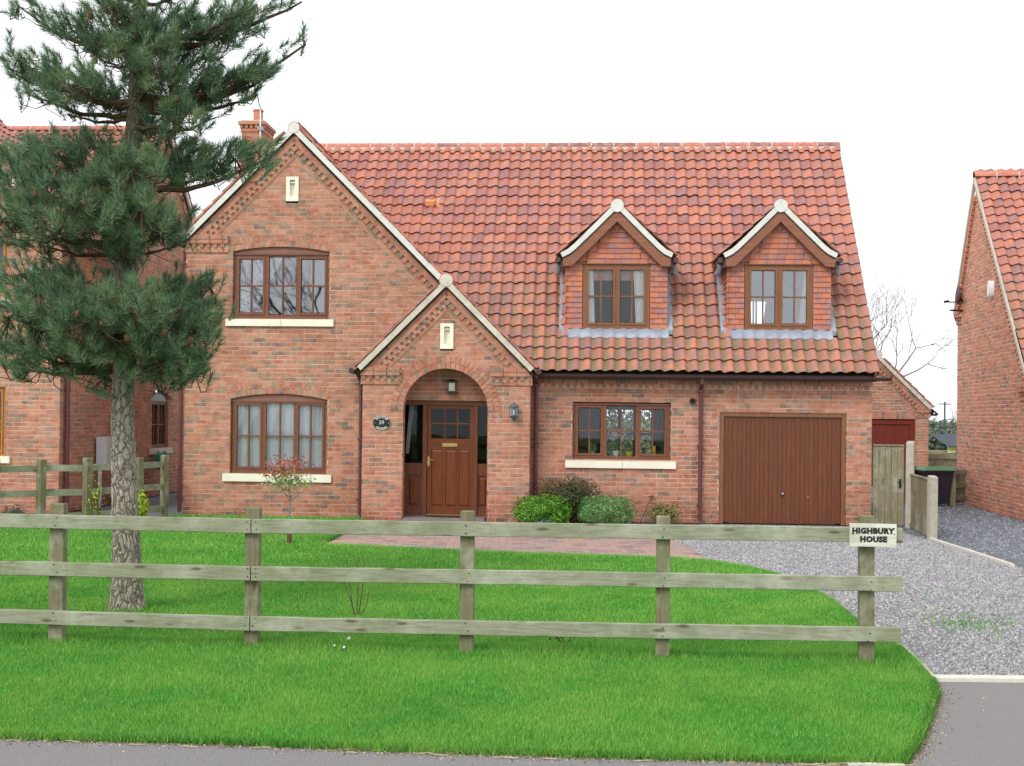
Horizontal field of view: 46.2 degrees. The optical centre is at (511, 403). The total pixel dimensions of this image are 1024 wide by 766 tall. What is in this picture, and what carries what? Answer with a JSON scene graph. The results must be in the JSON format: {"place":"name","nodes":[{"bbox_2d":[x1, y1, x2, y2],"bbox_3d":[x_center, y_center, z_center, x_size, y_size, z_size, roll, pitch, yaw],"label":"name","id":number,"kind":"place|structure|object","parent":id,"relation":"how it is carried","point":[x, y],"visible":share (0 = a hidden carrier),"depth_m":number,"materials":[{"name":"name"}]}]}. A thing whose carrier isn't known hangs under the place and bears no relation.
{"place":"outdoors","nodes":[
{"label":"outdoors","id":0,"kind":"place"},
{"bbox_2d":[2,491,182,516],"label":"side path","id":1,"kind":"structure","parent":0,"point":[155,501],"depth_m":22.81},
{"bbox_2d":[0,119,195,512],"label":"neighbouring house","id":2,"kind":"structure","parent":0,"point":[49,422],"depth_m":21.45,"materials":[{"name":"brick"}]},
{"bbox_2d":[0,387,5,455],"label":"window","id":3,"kind":"structure","parent":2,"relation":"in","point":[2,389],"depth_m":20.80,"materials":[{"name":"brown wood"}]},
{"bbox_2d":[0,237,7,295],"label":"window","id":4,"kind":"structure","parent":2,"relation":"in","point":[4,251],"depth_m":20.83,"materials":[{"name":"brown wood"}]},
{"bbox_2d":[96,437,110,506],"bbox_3d":[-7.574,1.270,22.343,0.200,1.300,0.380,1,-1,3],"label":"meter box","id":5,"kind":"object","parent":2,"relation":"attached to","point":[103,450],"visible":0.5,"depth_m":22.16,"materials":[{"name":"plastic"}]},
{"bbox_2d":[155,451,166,469],"bbox_3d":[-7.354,1.201,25.182,0.140,0.400,0.394,1,-1,3],"label":"hose reel","id":6,"kind":"object","parent":2,"relation":"attached to","point":[158,455],"visible":0.38,"depth_m":25.07,"materials":[{"name":"green plastic"}]},
{"bbox_2d":[149,393,172,454],"bbox_3d":[-7.551,0.424,25.640,0.175,1.298,1.300,1,-1,3],"label":"side window","id":7,"kind":"structure","parent":2,"relation":"in","point":[159,402],"depth_m":25.66,"materials":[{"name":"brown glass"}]},
{"bbox_2d":[0,513,942,764],"bbox_3d":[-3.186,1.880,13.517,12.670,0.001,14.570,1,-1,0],"label":"lawn","id":8,"kind":"structure","parent":0,"point":[431,567],"depth_m":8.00,"materials":[{"name":"green plant"}]},
{"bbox_2d":[84,472,106,514],"bbox_3d":[-6.493,1.474,18.666,0.348,0.846,0.164,1,-1,0],"label":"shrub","id":9,"kind":"object","parent":8,"relation":"on","point":[98,498],"visible":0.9,"depth_m":18.69,"materials":[{"name":"green plant"}]},
{"bbox_2d":[138,489,149,515],"bbox_3d":[-6.146,1.667,19.680,0.387,0.538,0.347,0,-1,43],"label":"shrub","id":10,"kind":"object","parent":8,"relation":"on","point":[143,502],"visible":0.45,"depth_m":19.63,"materials":[{"name":"yellow plant"}]},
{"bbox_2d":[0,0,309,611],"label":"pine tree","id":11,"kind":"object","parent":8,"relation":"on","point":[122,317],"visible":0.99,"depth_m":10.53,"materials":[{"name":"green plant"}]},
{"bbox_2d":[259,454,316,543],"bbox_3d":[-3.070,1.310,16.376,0.808,1.241,0.623,1,-1,0],"label":"sapling","id":12,"kind":"object","parent":8,"relation":"on","point":[283,471],"visible":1,"depth_m":16.36,"materials":[{"name":"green plant"}]},
{"bbox_2d":[342,556,369,614],"bbox_3d":[-1.377,1.611,10.587,0.241,0.542,0.063,1,-1,-11],"label":"rose bush","id":13,"kind":"object","parent":8,"relation":"on","point":[357,591],"visible":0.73,"depth_m":10.58,"materials":[{"name":"green plant"}]},
{"bbox_2d":[0,503,902,663],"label":"post and rail fence","id":14,"kind":"object","parent":8,"relation":"on","point":[57,617],"visible":0.98,"depth_m":8.93,"materials":[{"name":"brown wood"}]},
{"bbox_2d":[849,523,896,547],"bbox_3d":[2.604,0.950,8.657,0.332,0.169,0.026,1,-1,5],"label":"house sign","id":15,"kind":"object","parent":14,"relation":"attached to","point":[871,535],"visible":1,"depth_m":8.65,"materials":[{"name":"white wood"}]},
{"bbox_2d":[545,637,581,645],"bbox_3d":[0.398,1.786,9.194,0.290,0.185,0.096,1,-1,0],"label":"weed","id":16,"kind":"object","parent":8,"relation":"on","point":[569,641],"visible":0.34,"depth_m":9.18,"materials":[{"name":"green plant"}]},
{"bbox_2d":[0,419,956,528],"bbox_3d":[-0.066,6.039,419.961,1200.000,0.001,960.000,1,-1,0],"label":"ground","id":17,"kind":"structure","parent":0,"point":[609,422],"depth_m":231.24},
{"bbox_2d":[2,504,27,513],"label":"shrub","id":18,"kind":"object","parent":17,"relation":"on","point":[15,510],"visible":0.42,"depth_m":18.56,"materials":[{"name":"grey plant"}]},
{"bbox_2d":[0,455,168,516],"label":"post and rail fence","id":19,"kind":"object","parent":17,"relation":"on","point":[41,468],"visible":0.75,"depth_m":18.85,"materials":[{"name":"brown wood"}]},
{"bbox_2d":[606,410,650,455],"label":"garden hedge","id":20,"kind":"object","parent":17,"relation":"on","point":[613,419],"visible":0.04,"depth_m":43.81,"materials":[{"name":"green plant"}]},
{"bbox_2d":[622,418,956,451],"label":"distant hedge","id":21,"kind":"object","parent":17,"relation":"on","point":[939,427],"visible":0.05,"depth_m":61.12,"materials":[{"name":"green plant"}]},
{"bbox_2d":[865,264,957,378],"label":"bare tree","id":22,"kind":"object","parent":17,"relation":"on","point":[886,311],"visible":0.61,"depth_m":56.42,"materials":[{"name":"brown plant"}]},
{"bbox_2d":[905,441,937,538],"bbox_3d":[6.440,1.375,18.918,0.154,1.530,2.057,1,-1,9],"label":"fence panel","id":23,"kind":"object","parent":17,"relation":"on","point":[921,506],"visible":0.96,"depth_m":18.94,"materials":[{"name":"brown wood"}]},
{"bbox_2d":[939,402,950,420],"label":"utility pole","id":24,"kind":"object","parent":17,"relation":"on","point":[944,404],"visible":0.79,"depth_m":299.91,"materials":[{"name":"wood"}]},
{"bbox_2d":[948,404,956,425],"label":"distant tree","id":25,"kind":"object","parent":17,"relation":"on","point":[953,413],"visible":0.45,"depth_m":100.06,"materials":[{"name":"plant"}]},
{"bbox_2d":[948,464,966,505],"bbox_3d":[9.388,1.750,25.203,0.168,0.970,0.890,0,-1,43],"label":"timber fence","id":26,"kind":"object","parent":17,"relation":"on","point":[957,493],"visible":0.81,"depth_m":25.14,"materials":[{"name":"brown wood"}]},
{"bbox_2d":[931,674,1023,682],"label":"concrete kerb","id":27,"kind":"structure","parent":17,"relation":"on","point":[985,678],"depth_m":8.23,"materials":[{"name":"beige concrete"}]},
{"bbox_2d":[0,682,1023,765],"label":"footpath","id":28,"kind":"structure","parent":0,"point":[996,738],"depth_m":6.34,"materials":[{"name":"grey asphalt"}]},
{"bbox_2d":[11,739,913,765],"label":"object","id":29,"kind":"object","parent":28,"relation":"on","point":[544,758],"visible":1,"depth_m":6.26,"materials":[{"name":"plant"}]},
{"bbox_2d":[0,684,983,765],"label":"edge debris","id":30,"kind":"object","parent":28,"relation":"on","point":[480,755],"visible":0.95,"depth_m":6.38,"materials":[{"name":"soil"}]},
{"bbox_2d":[0,0,1023,421],"label":"sky","id":31,"kind":"structure","parent":0,"point":[918,97],"materials":[{"name":"white"}]},
{"bbox_2d":[322,520,707,559],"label":"paved path","id":32,"kind":"structure","parent":0,"point":[629,547],"depth_m":16.59,"materials":[{"name":"brick"}]},
{"bbox_2d":[392,520,1023,674],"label":"gravel drive","id":33,"kind":"structure","parent":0,"point":[955,638],"depth_m":11.53,"materials":[{"name":"grey gravel"}]},
{"bbox_2d":[176,109,891,524],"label":"brick house","id":34,"kind":"structure","parent":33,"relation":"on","point":[416,275],"depth_m":20.61,"materials":[{"name":"brick"}]},
{"bbox_2d":[240,258,281,312],"bbox_3d":[-4.383,-2.034,20.931,0.850,1.150,0.021,1,-1,3],"label":"net curtain","id":35,"kind":"object","parent":34,"relation":"hanging from","point":[246,280],"visible":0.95,"depth_m":20.94,"materials":[{"name":"fabric"}]},
{"bbox_2d":[255,82,266,138],"bbox_3d":[-4.972,-5.686,23.469,0.280,1.250,0.600,1,-1,3],"label":"aerial mast","id":36,"kind":"object","parent":34,"relation":"attached to","point":[260,128],"visible":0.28,"depth_m":23.66,"materials":[{"name":"white metal"}]},
{"bbox_2d":[230,400,326,474],"bbox_3d":[-4.022,0.588,20.757,1.680,1.263,0.100,1,-1,3],"label":"window","id":37,"kind":"structure","parent":34,"relation":"in","point":[248,469],"depth_m":20.74,"materials":[{"name":"brown wood"}]},
{"bbox_2d":[237,403,321,469],"bbox_3d":[-4.015,0.574,20.847,1.670,1.300,0.014,1,-1,3],"label":"net curtain","id":38,"kind":"object","parent":34,"relation":"hanging from","point":[287,420],"visible":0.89,"depth_m":20.85,"materials":[{"name":"fabric"}]},
{"bbox_2d":[233,253,329,318],"bbox_3d":[-3.987,-2.028,20.783,1.680,1.141,0.100,1,-1,3],"label":"window","id":39,"kind":"structure","parent":34,"relation":"in","point":[266,257],"depth_m":20.77,"materials":[{"name":"brown wood"}]},
{"bbox_2d":[372,416,390,429],"bbox_3d":[-2.185,0.324,20.110,0.308,0.242,0.020,1,-1,3],"label":"house plaque","id":40,"kind":"object","parent":34,"relation":"attached to","point":[381,422],"visible":1,"depth_m":20.10,"materials":[{"name":"white ceramic"}]},
{"bbox_2d":[406,405,413,453],"bbox_3d":[-1.774,0.444,20.851,0.140,0.850,0.017,1,-1,3],"label":"curtain","id":41,"kind":"object","parent":34,"relation":"hanging from","point":[411,410],"visible":0.94,"depth_m":20.85,"materials":[{"name":"fabric"}]},
{"bbox_2d":[425,515,459,517],"bbox_3d":[-1.085,1.919,20.395,0.840,0.014,0.258,1,-1,3],"label":"doormat","id":42,"kind":"object","parent":34,"relation":"on","point":[453,516],"visible":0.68,"depth_m":20.35,"materials":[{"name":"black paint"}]},
{"bbox_2d":[404,400,487,516],"bbox_3d":[-1.155,0.933,20.598,1.480,1.990,0.144,1,-1,3],"label":"door","id":43,"kind":"structure","parent":34,"relation":"in","point":[449,479],"depth_m":20.59,"materials":[{"name":"brown wood"}]},
{"bbox_2d":[446,379,457,392],"bbox_3d":[-1.018,-0.297,20.429,0.176,0.250,0.180,1,-1,3],"label":"porch lantern","id":44,"kind":"object","parent":34,"relation":"attached to","point":[451,382],"visible":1,"depth_m":20.37,"materials":[{"name":"white glass"}]},
{"bbox_2d":[509,401,518,420],"bbox_3d":[0.033,0.127,19.905,0.170,0.335,0.173,1,-1,3],"label":"wall lantern","id":45,"kind":"object","parent":34,"relation":"attached to","point":[514,416],"depth_m":19.87,"materials":[{"name":"metal"}]},
{"bbox_2d":[588,270,594,322],"bbox_3d":[1.357,-1.799,20.627,0.150,1.000,0.022,1,-1,3],"label":"curtain","id":46,"kind":"object","parent":34,"relation":"hanging from","point":[591,303],"visible":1,"depth_m":20.62,"materials":[{"name":"fabric"}]},
{"bbox_2d":[590,442,596,452],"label":"potted plant","id":47,"kind":"object","parent":34,"relation":"on","point":[592,449],"visible":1,"depth_m":20.54,"materials":[{"name":"green plant"}]},
{"bbox_2d":[593,270,633,280],"bbox_3d":[1.786,-2.219,20.625,1.100,0.210,0.003,1,-1,3],"label":"roller blind","id":48,"kind":"object","parent":34,"relation":"attached to","point":[608,274],"visible":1,"depth_m":20.63,"materials":[{"name":"pink fabric"}]},
{"bbox_2d":[607,429,625,455],"bbox_3d":[1.776,0.671,20.530,0.361,0.468,0.140,1,-1,3],"label":"orchid pot","id":49,"kind":"object","parent":34,"relation":"on","point":[615,451],"visible":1,"depth_m":20.52,"materials":[{"name":"white ceramic"}]},
{"bbox_2d":[573,403,669,459],"bbox_3d":[1.860,0.483,20.411,1.654,0.971,0.100,1,-1,3],"label":"window","id":50,"kind":"structure","parent":34,"relation":"in","point":[603,432],"depth_m":20.39,"materials":[{"name":"brown wood"}]},
{"bbox_2d":[625,451,632,455],"bbox_3d":[1.998,0.862,20.515,0.150,0.090,0.146,1,-1,3],"label":"yellow bowl","id":51,"kind":"object","parent":34,"relation":"on","point":[628,453],"visible":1,"depth_m":20.46,"materials":[{"name":"ceramic"}]},
{"bbox_2d":[634,270,643,322],"bbox_3d":[2.205,-1.790,20.576,0.250,1.000,0.024,1,-1,3],"label":"curtain","id":52,"kind":"object","parent":34,"relation":"hanging from","point":[639,289],"visible":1,"depth_m":20.58,"materials":[{"name":"fabric"}]},
{"bbox_2d":[752,300,756,323],"bbox_3d":[4.919,-1.750,25.069,0.400,0.830,0.040,1,-1,3],"label":"rear window frame","id":53,"kind":"structure","parent":34,"relation":"in","point":[754,302],"depth_m":25.04,"materials":[{"name":"white plastic"}]},
{"bbox_2d":[718,412,845,524],"bbox_3d":[4.550,1.083,20.232,2.097,1.898,0.100,1,-1,3],"label":"garage door","id":54,"kind":"structure","parent":34,"relation":"in","point":[775,468],"depth_m":20.22,"materials":[{"name":"brown wood"}]},
{"bbox_2d":[798,271,805,323],"bbox_3d":[4.975,-1.761,20.412,0.220,1.000,0.025,1,-1,3],"label":"curtain","id":55,"kind":"object","parent":34,"relation":"hanging from","point":[802,317],"visible":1,"depth_m":20.41,"materials":[{"name":"fabric"}]},
{"bbox_2d":[872,444,904,524],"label":"side gate","id":56,"kind":"structure","parent":34,"relation":"attached to","point":[887,484],"depth_m":20.02,"materials":[{"name":"brown wood"}]},
{"bbox_2d":[565,521,699,524],"bbox_3d":[1.745,2.000,19.684,2.787,0.001,1.197,1,-1,4],"label":"flower bed","id":57,"kind":"object","parent":33,"relation":"on","point":[649,523],"visible":0.2,"depth_m":20.11,"materials":[{"name":"soil"}]},
{"bbox_2d":[511,493,574,522],"bbox_3d":[0.488,1.723,19.252,1.051,0.564,0.836,1,-1,0],"label":"shrub","id":58,"kind":"object","parent":57,"relation":"on","point":[533,506],"visible":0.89,"depth_m":19.05,"materials":[{"name":"green plant"}]},
{"bbox_2d":[532,475,603,522],"bbox_3d":[0.940,1.597,19.840,1.254,0.834,0.782,1,-1,0],"label":"shrub","id":59,"kind":"object","parent":57,"relation":"on","point":[574,496],"visible":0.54,"depth_m":19.72,"materials":[{"name":"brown plant"}]},
{"bbox_2d":[576,493,637,523],"bbox_3d":[1.537,1.724,19.291,1.014,0.584,0.881,1,-1,0],"label":"shrub","id":60,"kind":"object","parent":57,"relation":"on","point":[613,511],"visible":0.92,"depth_m":19.12,"materials":[{"name":"green plant"}]},
{"bbox_2d":[632,495,653,522],"bbox_3d":[2.189,1.779,20.189,0.423,0.468,0.131,1,-1,-31],"label":"leaning tool","id":61,"kind":"object","parent":57,"relation":"on","point":[645,508],"visible":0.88,"depth_m":20.18,"materials":[{"name":"brown plastic"}]},
{"bbox_2d":[645,501,681,523],"bbox_3d":[2.502,1.818,19.731,0.629,0.426,0.583,1,-1,0],"label":"shrub","id":62,"kind":"object","parent":57,"relation":"on","point":[665,510],"visible":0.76,"depth_m":19.67,"materials":[{"name":"green plant"}]},
{"bbox_2d":[630,523,1023,674],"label":"gravel","id":63,"kind":"structure","parent":33,"relation":"on","point":[910,543],"depth_m":13.09,"materials":[{"name":"grey gravel"}]},
{"bbox_2d":[847,642,932,765],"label":"lawn edging","id":64,"kind":"object","parent":33,"relation":"on","point":[871,763],"visible":0.37,"depth_m":6.21,"materials":[{"name":"concrete"}]},
{"bbox_2d":[829,572,1023,672],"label":"moss","id":65,"kind":"object","parent":33,"relation":"on","point":[967,622],"visible":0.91,"depth_m":10.56,"materials":[{"name":"green plant"}]},
{"bbox_2d":[928,538,1014,566],"bbox_3d":[6.204,2.012,16.331,0.062,0.050,3.202,1,-1,2],"label":"drive edging","id":66,"kind":"object","parent":33,"relation":"on","point":[976,553],"visible":0.86,"depth_m":16.04,"materials":[{"name":"concrete"}]},
{"bbox_2d":[928,434,956,453],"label":"shed","id":67,"kind":"structure","parent":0,"point":[949,441],"depth_m":50.82,"materials":[{"name":"grey wood"}]},
{"bbox_2d":[871,486,1023,567],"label":"neighbour drive","id":68,"kind":"structure","parent":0,"point":[999,556],"depth_m":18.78,"materials":[{"name":"grey gravel"}]},
{"bbox_2d":[871,350,937,485],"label":"garage","id":69,"kind":"structure","parent":68,"relation":"on","point":[903,411],"depth_m":31.97,"materials":[{"name":"brick"}]},
{"bbox_2d":[904,466,916,503],"bbox_3d":[8.392,1.720,25.285,0.240,0.810,0.220,1,-1,0],"label":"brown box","id":70,"kind":"object","parent":68,"relation":"on","point":[905,481],"visible":0.21,"depth_m":25.29,"materials":[{"name":"brown wood"}]},
{"bbox_2d":[914,466,955,503],"bbox_3d":[8.780,1.718,25.105,0.690,0.820,0.780,1,-1,-6],"label":"wheelie bin","id":71,"kind":"object","parent":68,"relation":"on","point":[944,475],"visible":0.41,"depth_m":24.79,"materials":[{"name":"plastic"}]},
{"bbox_2d":[928,454,956,467],"bbox_3d":[12.881,1.821,33.375,3.400,0.830,0.060,1,-1,0],"label":"boarded fence","id":72,"kind":"object","parent":68,"relation":"on","point":[943,460],"visible":0.07,"depth_m":33.39,"materials":[{"name":"brown wood"}]},
{"bbox_2d":[953,168,1023,520],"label":"neighbouring house","id":73,"kind":"structure","parent":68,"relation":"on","point":[990,399],"depth_m":23.70,"materials":[{"name":"brick"}]},
{"bbox_2d":[944,286,962,310],"bbox_3d":[9.527,-2.259,25.741,0.584,0.560,0.230,1,-1,-32],"label":"satellite dish","id":74,"kind":"object","parent":73,"relation":"attached to","point":[958,298],"visible":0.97,"depth_m":25.73,"materials":[{"name":"black paint"}]},
{"bbox_2d":[987,281,993,296],"bbox_3d":[9.325,-2.234,23.381,0.100,0.315,0.140,1,-1,7],"label":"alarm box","id":75,"kind":"object","parent":73,"relation":"attached to","point":[990,288],"visible":1,"depth_m":23.33,"materials":[{"name":"white plastic"}]}
]}

